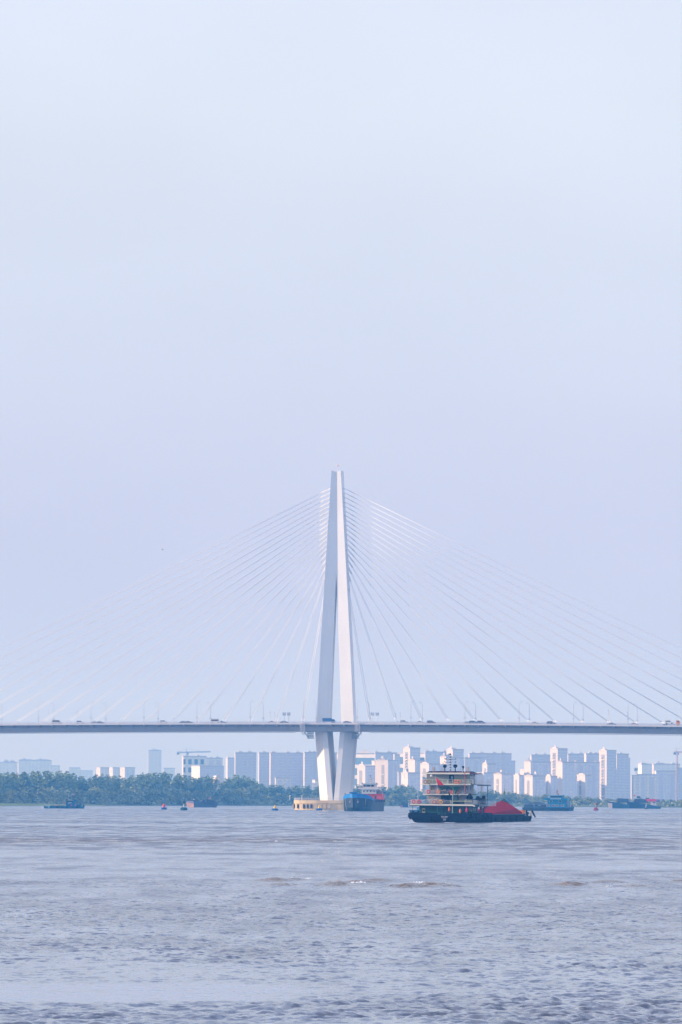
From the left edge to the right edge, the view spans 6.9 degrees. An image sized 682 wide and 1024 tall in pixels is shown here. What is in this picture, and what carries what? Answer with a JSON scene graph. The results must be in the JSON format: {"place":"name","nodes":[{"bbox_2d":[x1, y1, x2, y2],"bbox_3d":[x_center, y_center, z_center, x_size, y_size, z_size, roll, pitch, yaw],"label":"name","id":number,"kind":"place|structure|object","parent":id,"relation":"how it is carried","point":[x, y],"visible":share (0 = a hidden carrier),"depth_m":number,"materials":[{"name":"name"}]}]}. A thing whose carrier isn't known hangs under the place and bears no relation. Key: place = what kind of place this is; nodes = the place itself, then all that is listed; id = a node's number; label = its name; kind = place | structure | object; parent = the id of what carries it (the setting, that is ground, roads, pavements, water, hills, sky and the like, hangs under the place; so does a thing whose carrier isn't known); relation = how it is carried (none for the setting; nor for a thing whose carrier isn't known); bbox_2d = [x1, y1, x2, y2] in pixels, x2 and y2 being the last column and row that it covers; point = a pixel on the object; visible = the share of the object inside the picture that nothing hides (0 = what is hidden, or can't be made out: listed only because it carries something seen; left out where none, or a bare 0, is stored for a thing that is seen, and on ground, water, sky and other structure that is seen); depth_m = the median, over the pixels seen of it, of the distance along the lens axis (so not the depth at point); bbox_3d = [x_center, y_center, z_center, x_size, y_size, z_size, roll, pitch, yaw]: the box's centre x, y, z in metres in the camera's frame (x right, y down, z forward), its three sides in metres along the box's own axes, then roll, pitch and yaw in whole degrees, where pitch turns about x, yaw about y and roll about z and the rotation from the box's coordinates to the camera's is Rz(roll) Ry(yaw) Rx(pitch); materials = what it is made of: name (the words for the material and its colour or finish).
{"place":"outdoors","nodes":[
{"label":"outdoors","id":0,"kind":"place"},
{"bbox_2d":[0,803,104,805],"bbox_3d":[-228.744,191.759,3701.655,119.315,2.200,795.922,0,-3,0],"label":"riverbank","id":1,"kind":"structure","parent":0,"point":[12,804],"depth_m":3867.24,"materials":[{"name":"green plant"}]},
{"bbox_2d":[0,806,681,1023],"bbox_3d":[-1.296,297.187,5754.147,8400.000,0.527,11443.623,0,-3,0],"label":"water","id":2,"kind":"structure","parent":0,"point":[154,915],"depth_m":307.20,"materials":[{"name":"grey liquid"}]},
{"bbox_2d":[44,794,84,808],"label":"work boat","id":3,"kind":"object","parent":2,"relation":"on","point":[70,804],"visible":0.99,"depth_m":3079.68,"materials":[{"name":"metal"}]},
{"bbox_2d":[186,797,218,806],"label":"river barge","id":4,"kind":"object","parent":2,"relation":"on","point":[201,803],"visible":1,"depth_m":3583.42,"materials":[{"name":"metal"}]},
{"bbox_2d":[0,465,681,809],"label":"cable stayed bridge","id":5,"kind":"structure","parent":2,"relation":"on","point":[335,785],"depth_m":2997.14,"materials":[{"name":"concrete"}]},
{"bbox_2d":[343,775,384,810],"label":"cargo ship","id":6,"kind":"object","parent":2,"relation":"on","point":[371,797],"visible":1,"depth_m":2749.81,"materials":[{"name":"paint"}]},
{"bbox_2d":[408,753,495,822],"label":"push tug","id":7,"kind":"object","parent":2,"relation":"on","point":[461,807],"visible":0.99,"depth_m":1514.61,"materials":[{"name":"metal"}]},
{"bbox_2d":[478,801,535,821],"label":"cargo barge","id":8,"kind":"object","parent":2,"relation":"on","point":[501,811],"visible":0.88,"depth_m":1577.34,"materials":[{"name":"metal"}]},
{"bbox_2d":[522,802,547,810],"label":"cargo barge","id":9,"kind":"object","parent":2,"relation":"on","point":[536,806],"visible":0.73,"depth_m":3011.52,"materials":[{"name":"metal"}]},
{"bbox_2d":[544,790,573,810],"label":"push boat","id":10,"kind":"object","parent":2,"relation":"on","point":[558,802],"visible":1,"depth_m":3008.56,"materials":[{"name":"metal"}]},
{"bbox_2d":[608,798,629,807],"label":"moored barge","id":11,"kind":"object","parent":2,"relation":"on","point":[618,803],"visible":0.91,"depth_m":3900.79,"materials":[{"name":"metal"}]},
{"bbox_2d":[627,795,647,807],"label":"moored barge","id":12,"kind":"object","parent":2,"relation":"on","point":[636,803],"visible":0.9,"depth_m":3906.53,"materials":[{"name":"metal"}]},
{"bbox_2d":[644,798,660,808],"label":"moored barge","id":13,"kind":"object","parent":2,"relation":"on","point":[653,805],"visible":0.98,"depth_m":3818.96,"materials":[{"name":"blue metal"}]},
{"bbox_2d":[0,0,681,797],"label":"sky","id":14,"kind":"structure","parent":0,"point":[429,252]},
{"bbox_2d":[83,804,681,807],"bbox_3d":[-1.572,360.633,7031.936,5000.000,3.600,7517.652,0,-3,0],"label":"ground","id":15,"kind":"structure","parent":0,"point":[292,805],"depth_m":4360.85,"materials":[{"name":"soil"}]},
{"bbox_2d":[0,759,17,775],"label":"apartment block","id":16,"kind":"structure","parent":15,"relation":"on","point":[10,767],"depth_m":9293.28,"materials":[{"name":"paint"}]},
{"bbox_2d":[5,789,20,803],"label":"willow tree","id":17,"kind":"object","parent":15,"relation":"on","point":[12,798],"visible":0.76,"depth_m":3831.32,"materials":[{"name":"green plant"}]},
{"bbox_2d":[10,773,20,790],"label":"poplar tree","id":18,"kind":"object","parent":15,"relation":"on","point":[15,783],"visible":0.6,"depth_m":3889.72,"materials":[{"name":"green plant"}]},
{"bbox_2d":[14,787,30,803],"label":"willow tree","id":19,"kind":"object","parent":15,"relation":"on","point":[22,795],"visible":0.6,"depth_m":3887.08,"materials":[{"name":"green plant"}]},
{"bbox_2d":[24,785,39,802],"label":"willow tree","id":20,"kind":"object","parent":15,"relation":"on","point":[29,790],"visible":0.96,"depth_m":3915.95,"materials":[{"name":"green plant"}]},
{"bbox_2d":[18,758,51,776],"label":"apartment block","id":21,"kind":"structure","parent":15,"relation":"on","point":[28,766],"depth_m":9193.73,"materials":[{"name":"paint"}]},
{"bbox_2d":[33,784,51,802],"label":"willow tree","id":22,"kind":"object","parent":15,"relation":"on","point":[39,793],"visible":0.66,"depth_m":3968.45,"materials":[{"name":"green plant"}]},
{"bbox_2d":[42,771,54,789],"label":"poplar tree","id":23,"kind":"object","parent":15,"relation":"on","point":[50,779],"visible":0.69,"depth_m":4034.85,"materials":[{"name":"green plant"}]},
{"bbox_2d":[44,786,62,803],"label":"willow tree","id":24,"kind":"object","parent":15,"relation":"on","point":[52,794],"visible":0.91,"depth_m":4003.57,"materials":[{"name":"green plant"}]},
{"bbox_2d":[49,773,62,789],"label":"poplar tree","id":25,"kind":"object","parent":15,"relation":"on","point":[55,782],"visible":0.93,"depth_m":4041.74,"materials":[{"name":"green plant"}]},
{"bbox_2d":[57,786,79,802],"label":"willow tree","id":26,"kind":"object","parent":15,"relation":"on","point":[70,791],"visible":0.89,"depth_m":4037.06,"materials":[{"name":"green plant"}]},
{"bbox_2d":[69,767,80,779],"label":"apartment block","id":27,"kind":"structure","parent":15,"relation":"on","point":[76,770],"depth_m":9690.52,"materials":[{"name":"paint"}]},
{"bbox_2d":[75,777,85,793],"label":"poplar tree","id":28,"kind":"object","parent":15,"relation":"on","point":[79,783],"visible":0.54,"depth_m":4116.78,"materials":[{"name":"green plant"}]},
{"bbox_2d":[80,770,92,782],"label":"apartment block","id":29,"kind":"structure","parent":15,"relation":"on","point":[87,774],"depth_m":9690.35,"materials":[{"name":"paint"}]},
{"bbox_2d":[86,786,110,804],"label":"willow tree","id":30,"kind":"object","parent":15,"relation":"on","point":[99,795],"visible":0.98,"depth_m":4087.32,"materials":[{"name":"green plant"}]},
{"bbox_2d":[94,773,107,791],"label":"poplar tree","id":31,"kind":"object","parent":15,"relation":"on","point":[101,785],"visible":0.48,"depth_m":4136.95,"materials":[{"name":"green plant"}]},
{"bbox_2d":[96,767,108,777],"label":"apartment block","id":32,"kind":"structure","parent":15,"relation":"on","point":[101,770],"depth_m":8194.76,"materials":[{"name":"concrete"}]},
{"bbox_2d":[103,774,113,792],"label":"poplar tree","id":33,"kind":"object","parent":15,"relation":"on","point":[110,783],"visible":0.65,"depth_m":4156.87,"materials":[{"name":"green plant"}]},
{"bbox_2d":[109,767,119,779],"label":"apartment block","id":34,"kind":"structure","parent":15,"relation":"on","point":[113,771],"depth_m":8293.98,"materials":[{"name":"concrete"}]},
{"bbox_2d":[107,790,121,803],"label":"willow tree","id":35,"kind":"object","parent":15,"relation":"on","point":[113,796],"visible":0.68,"depth_m":4143.68,"materials":[{"name":"green plant"}]},
{"bbox_2d":[115,786,132,803],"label":"willow tree","id":36,"kind":"object","parent":15,"relation":"on","point":[122,794],"visible":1,"depth_m":4157.40,"materials":[{"name":"green plant"}]},
{"bbox_2d":[120,767,134,780],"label":"apartment block","id":37,"kind":"structure","parent":15,"relation":"on","point":[126,772],"depth_m":8095.44,"materials":[{"name":"concrete"}]},
{"bbox_2d":[125,787,138,804],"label":"willow tree","id":38,"kind":"object","parent":15,"relation":"on","point":[135,799],"visible":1,"depth_m":4160.12,"materials":[{"name":"green plant"}]},
{"bbox_2d":[129,784,145,803],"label":"willow tree","id":39,"kind":"object","parent":15,"relation":"on","point":[138,794],"visible":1,"depth_m":4183.96,"materials":[{"name":"green plant"}]},
{"bbox_2d":[139,787,153,804],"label":"willow tree","id":40,"kind":"object","parent":15,"relation":"on","point":[147,792],"visible":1,"depth_m":4193.26,"materials":[{"name":"green plant"}]},
{"bbox_2d":[143,773,158,790],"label":"poplar tree","id":41,"kind":"object","parent":15,"relation":"on","point":[150,783],"visible":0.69,"depth_m":4250.56,"materials":[{"name":"green plant"}]},
{"bbox_2d":[148,748,161,777],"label":"tower block","id":42,"kind":"structure","parent":15,"relation":"on","point":[154,760],"depth_m":8992.04,"materials":[{"name":"paint"}]},
{"bbox_2d":[147,788,164,802],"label":"willow tree","id":43,"kind":"object","parent":15,"relation":"on","point":[156,793],"visible":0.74,"depth_m":4239.34,"materials":[{"name":"green plant"}]},
{"bbox_2d":[149,773,163,789],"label":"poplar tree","id":44,"kind":"object","parent":15,"relation":"on","point":[156,781],"visible":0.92,"depth_m":4266.85,"materials":[{"name":"green plant"}]},
{"bbox_2d":[164,784,180,803],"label":"willow tree","id":45,"kind":"object","parent":15,"relation":"on","point":[172,790],"visible":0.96,"depth_m":4273.15,"materials":[{"name":"green plant"}]},
{"bbox_2d":[170,774,183,794],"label":"poplar tree","id":46,"kind":"object","parent":15,"relation":"on","point":[174,783],"visible":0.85,"depth_m":4313.02,"materials":[{"name":"green plant"}]},
{"bbox_2d":[179,776,191,792],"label":"poplar tree","id":47,"kind":"object","parent":15,"relation":"on","point":[185,788],"visible":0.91,"depth_m":4339.01,"materials":[{"name":"green plant"}]},
{"bbox_2d":[182,753,206,784],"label":"office block","id":48,"kind":"structure","parent":15,"relation":"on","point":[188,762],"depth_m":6594.98,"materials":[{"name":"paint"}]},
{"bbox_2d":[188,790,207,800],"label":"willow tree","id":49,"kind":"object","parent":15,"relation":"on","point":[197,796],"visible":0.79,"depth_m":4331.95,"materials":[{"name":"green plant"}]},
{"bbox_2d":[196,777,209,793],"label":"poplar tree","id":50,"kind":"object","parent":15,"relation":"on","point":[203,787],"visible":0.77,"depth_m":4377.80,"materials":[{"name":"green plant"}]},
{"bbox_2d":[191,766,223,782],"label":"apartment block","id":51,"kind":"structure","parent":15,"relation":"on","point":[202,771],"depth_m":6301.58,"materials":[{"name":"concrete"}]},
{"bbox_2d":[206,755,222,765],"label":"apartment block","id":52,"kind":"structure","parent":15,"relation":"on","point":[216,761],"depth_m":6993.93,"materials":[{"name":"paint"}]},
{"bbox_2d":[217,787,241,803],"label":"willow tree","id":53,"kind":"object","parent":15,"relation":"on","point":[229,795],"visible":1,"depth_m":4383.65,"materials":[{"name":"green plant"}]},
{"bbox_2d":[226,757,234,778],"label":"apartment block","id":54,"kind":"structure","parent":15,"relation":"on","point":[230,767],"depth_m":6893.85,"materials":[{"name":"paint"}]},
{"bbox_2d":[232,775,243,790],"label":"poplar tree","id":55,"kind":"object","parent":15,"relation":"on","point":[238,784],"visible":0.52,"depth_m":4439.12,"materials":[{"name":"green plant"}]},
{"bbox_2d":[234,787,251,804],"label":"willow tree","id":56,"kind":"object","parent":15,"relation":"on","point":[242,798],"visible":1,"depth_m":4393.25,"materials":[{"name":"green plant"}]},
{"bbox_2d":[234,749,256,783],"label":"tower block","id":57,"kind":"structure","parent":15,"relation":"on","point":[245,763],"depth_m":6094.72,"materials":[{"name":"paint"}]},
{"bbox_2d":[243,787,259,802],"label":"willow tree","id":58,"kind":"object","parent":15,"relation":"on","point":[251,793],"visible":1,"depth_m":4414.79,"materials":[{"name":"green plant"}]},
{"bbox_2d":[258,749,269,788],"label":"tower block","id":59,"kind":"structure","parent":15,"relation":"on","point":[263,766],"depth_m":6144.23,"materials":[{"name":"paint"}]},
{"bbox_2d":[273,792,290,803],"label":"willow tree","id":60,"kind":"object","parent":15,"relation":"on","point":[278,796],"visible":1,"depth_m":4432.35,"materials":[{"name":"green plant"}]},
{"bbox_2d":[275,777,290,788],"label":"hall","id":61,"kind":"structure","parent":15,"relation":"on","point":[285,782],"depth_m":5294.37,"materials":[{"name":"paint"}]},
{"bbox_2d":[269,749,302,790],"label":"tower block","id":62,"kind":"structure","parent":15,"relation":"on","point":[287,764],"depth_m":5945.51,"materials":[{"name":"paint"}]},
{"bbox_2d":[303,751,317,789],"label":"tower block","id":63,"kind":"structure","parent":15,"relation":"on","point":[310,770],"depth_m":5894.53,"materials":[{"name":"paint"}]},
{"bbox_2d":[5,795,681,806],"bbox_3d":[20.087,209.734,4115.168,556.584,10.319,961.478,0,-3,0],"label":"undergrowth","id":64,"kind":"object","parent":15,"relation":"on","point":[667,803],"visible":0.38,"depth_m":4355.22,"materials":[{"name":"green plant"}]},
{"bbox_2d":[355,750,374,787],"bbox_3d":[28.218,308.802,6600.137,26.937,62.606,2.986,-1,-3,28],"label":"office block","id":65,"kind":"structure","parent":15,"relation":"on","point":[365,757],"depth_m":6601.04,"materials":[{"name":"concrete"}]},
{"bbox_2d":[357,762,374,789],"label":"apartment block","id":66,"kind":"structure","parent":15,"relation":"on","point":[364,772],"depth_m":5248.39,"materials":[{"name":"paint"}]},
{"bbox_2d":[375,749,397,759],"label":"apartment block","id":67,"kind":"structure","parent":15,"relation":"on","point":[388,755],"depth_m":6494.96,"materials":[{"name":"paint"}]},
{"bbox_2d":[375,756,398,790],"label":"apartment block","id":68,"kind":"structure","parent":15,"relation":"on","point":[386,773],"depth_m":5199.55,"materials":[{"name":"paint"}]},
{"bbox_2d":[388,793,409,803],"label":"willow tree","id":69,"kind":"object","parent":15,"relation":"on","point":[398,798],"visible":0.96,"depth_m":4492.54,"materials":[{"name":"green plant"}]},
{"bbox_2d":[401,769,420,791],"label":"apartment block","id":70,"kind":"structure","parent":15,"relation":"on","point":[412,779],"depth_m":5047.44,"materials":[{"name":"concrete"}]},
{"bbox_2d":[403,744,420,770],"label":"tower block","id":71,"kind":"structure","parent":15,"relation":"on","point":[409,751],"depth_m":5899.14,"materials":[{"name":"paint"}]},
{"bbox_2d":[408,756,424,771],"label":"apartment block","id":72,"kind":"structure","parent":15,"relation":"on","point":[414,765],"depth_m":5497.43,"materials":[{"name":"paint"}]},
{"bbox_2d":[420,762,439,790],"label":"apartment block","id":73,"kind":"structure","parent":15,"relation":"on","point":[425,767],"depth_m":5100.09,"materials":[{"name":"paint"}]},
{"bbox_2d":[424,749,446,762],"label":"apartment block","id":74,"kind":"structure","parent":15,"relation":"on","point":[433,756],"depth_m":6394.86,"materials":[{"name":"paint"}]},
{"bbox_2d":[440,753,457,770],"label":"apartment block","id":75,"kind":"structure","parent":15,"relation":"on","point":[442,760],"depth_m":5497.93,"materials":[{"name":"paint"}]},
{"bbox_2d":[446,746,463,756],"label":"tower block","id":76,"kind":"structure","parent":15,"relation":"on","point":[456,752],"depth_m":5898.41,"materials":[{"name":"paint"}]},
{"bbox_2d":[457,757,483,793],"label":"apartment block","id":77,"kind":"structure","parent":15,"relation":"on","point":[473,764],"depth_m":5795.17,"materials":[{"name":"paint"}]},
{"bbox_2d":[477,772,495,792],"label":"apartment block","id":78,"kind":"structure","parent":15,"relation":"on","point":[485,776],"depth_m":5097.02,"materials":[{"name":"paint"}]},
{"bbox_2d":[482,760,495,771],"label":"apartment block","id":79,"kind":"structure","parent":15,"relation":"on","point":[488,767],"depth_m":5396.51,"materials":[{"name":"paint"}]},
{"bbox_2d":[468,750,511,773],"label":"apartment block","id":80,"kind":"structure","parent":15,"relation":"on","point":[502,760],"depth_m":6046.38,"materials":[{"name":"paint"}]},
{"bbox_2d":[493,770,511,794],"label":"apartment block","id":81,"kind":"structure","parent":15,"relation":"on","point":[502,782],"depth_m":4997.72,"materials":[{"name":"paint"}]},
{"bbox_2d":[511,761,514,792],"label":"apartment block","id":82,"kind":"structure","parent":15,"relation":"on","point":[512,767],"depth_m":6293.60,"materials":[{"name":"paint"}]},
{"bbox_2d":[513,774,523,794],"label":"apartment block","id":83,"kind":"structure","parent":15,"relation":"on","point":[518,783],"depth_m":5045.63,"materials":[{"name":"paint"}]},
{"bbox_2d":[524,772,545,796],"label":"apartment block","id":84,"kind":"structure","parent":15,"relation":"on","point":[534,784],"depth_m":4977.91,"materials":[{"name":"paint"}]},
{"bbox_2d":[524,758,550,794],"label":"apartment block","id":85,"kind":"structure","parent":15,"relation":"on","point":[539,767],"depth_m":5499.28,"materials":[{"name":"paint"}]},
{"bbox_2d":[530,751,549,761],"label":"apartment block","id":86,"kind":"structure","parent":15,"relation":"on","point":[535,756],"depth_m":5995.16,"materials":[{"name":"paint"}]},
{"bbox_2d":[546,774,556,796],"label":"apartment block","id":87,"kind":"structure","parent":15,"relation":"on","point":[551,784],"depth_m":4995.50,"materials":[{"name":"paint"}]},
{"bbox_2d":[550,745,567,775],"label":"tower block","id":88,"kind":"structure","parent":15,"relation":"on","point":[557,754],"depth_m":5849.26,"materials":[{"name":"paint"}]},
{"bbox_2d":[556,758,574,797],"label":"apartment block","id":89,"kind":"structure","parent":15,"relation":"on","point":[566,778],"depth_m":5396.76,"materials":[{"name":"paint"}]},
{"bbox_2d":[568,751,583,761],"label":"apartment block","id":90,"kind":"structure","parent":15,"relation":"on","point":[572,757],"depth_m":6094.98,"materials":[{"name":"paint"}]},
{"bbox_2d":[577,773,590,799],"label":"apartment block","id":91,"kind":"structure","parent":15,"relation":"on","point":[583,785],"depth_m":4996.79,"materials":[{"name":"paint"}]},
{"bbox_2d":[575,760,599,798],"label":"apartment block","id":92,"kind":"structure","parent":15,"relation":"on","point":[592,769],"depth_m":5495.05,"materials":[{"name":"paint"}]},
{"bbox_2d":[584,750,598,761],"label":"apartment block","id":93,"kind":"structure","parent":15,"relation":"on","point":[589,756],"depth_m":6045.29,"materials":[{"name":"paint"}]},
{"bbox_2d":[599,747,616,801],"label":"tower block","id":94,"kind":"structure","parent":15,"relation":"on","point":[607,759],"depth_m":5797.36,"materials":[{"name":"paint"}]},
{"bbox_2d":[601,754,604,798],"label":"stair window","id":95,"kind":"structure","parent":94,"relation":"in","point":[602,755],"depth_m":5799.27,"materials":[{"name":"glass"}]},
{"bbox_2d":[616,750,628,798],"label":"apartment block","id":96,"kind":"structure","parent":15,"relation":"on","point":[622,775],"depth_m":5994.13,"materials":[{"name":"paint"}]},
{"bbox_2d":[631,775,637,799],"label":"apartment block","id":97,"kind":"structure","parent":15,"relation":"on","point":[634,784],"depth_m":5993.41,"materials":[{"name":"paint"}]},
{"bbox_2d":[638,761,651,773],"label":"apartment block","id":98,"kind":"structure","parent":15,"relation":"on","point":[644,768],"depth_m":7195.10,"materials":[{"name":"concrete"}]},
{"bbox_2d":[636,774,655,801],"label":"apartment block","id":99,"kind":"structure","parent":15,"relation":"on","point":[646,785],"depth_m":5993.58,"materials":[{"name":"paint"}]},
{"bbox_2d":[654,770,676,802],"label":"apartment block","id":100,"kind":"structure","parent":15,"relation":"on","point":[666,785],"depth_m":6193.57,"materials":[{"name":"concrete"}]},
{"bbox_2d":[652,761,679,773],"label":"apartment block","id":101,"kind":"structure","parent":15,"relation":"on","point":[658,766],"depth_m":6994.48,"materials":[{"name":"paint"}]},
{"bbox_2d":[677,768,681,800],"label":"apartment block","id":102,"kind":"structure","parent":15,"relation":"on","point":[679,784],"depth_m":5793.73,"materials":[{"name":"paint"}]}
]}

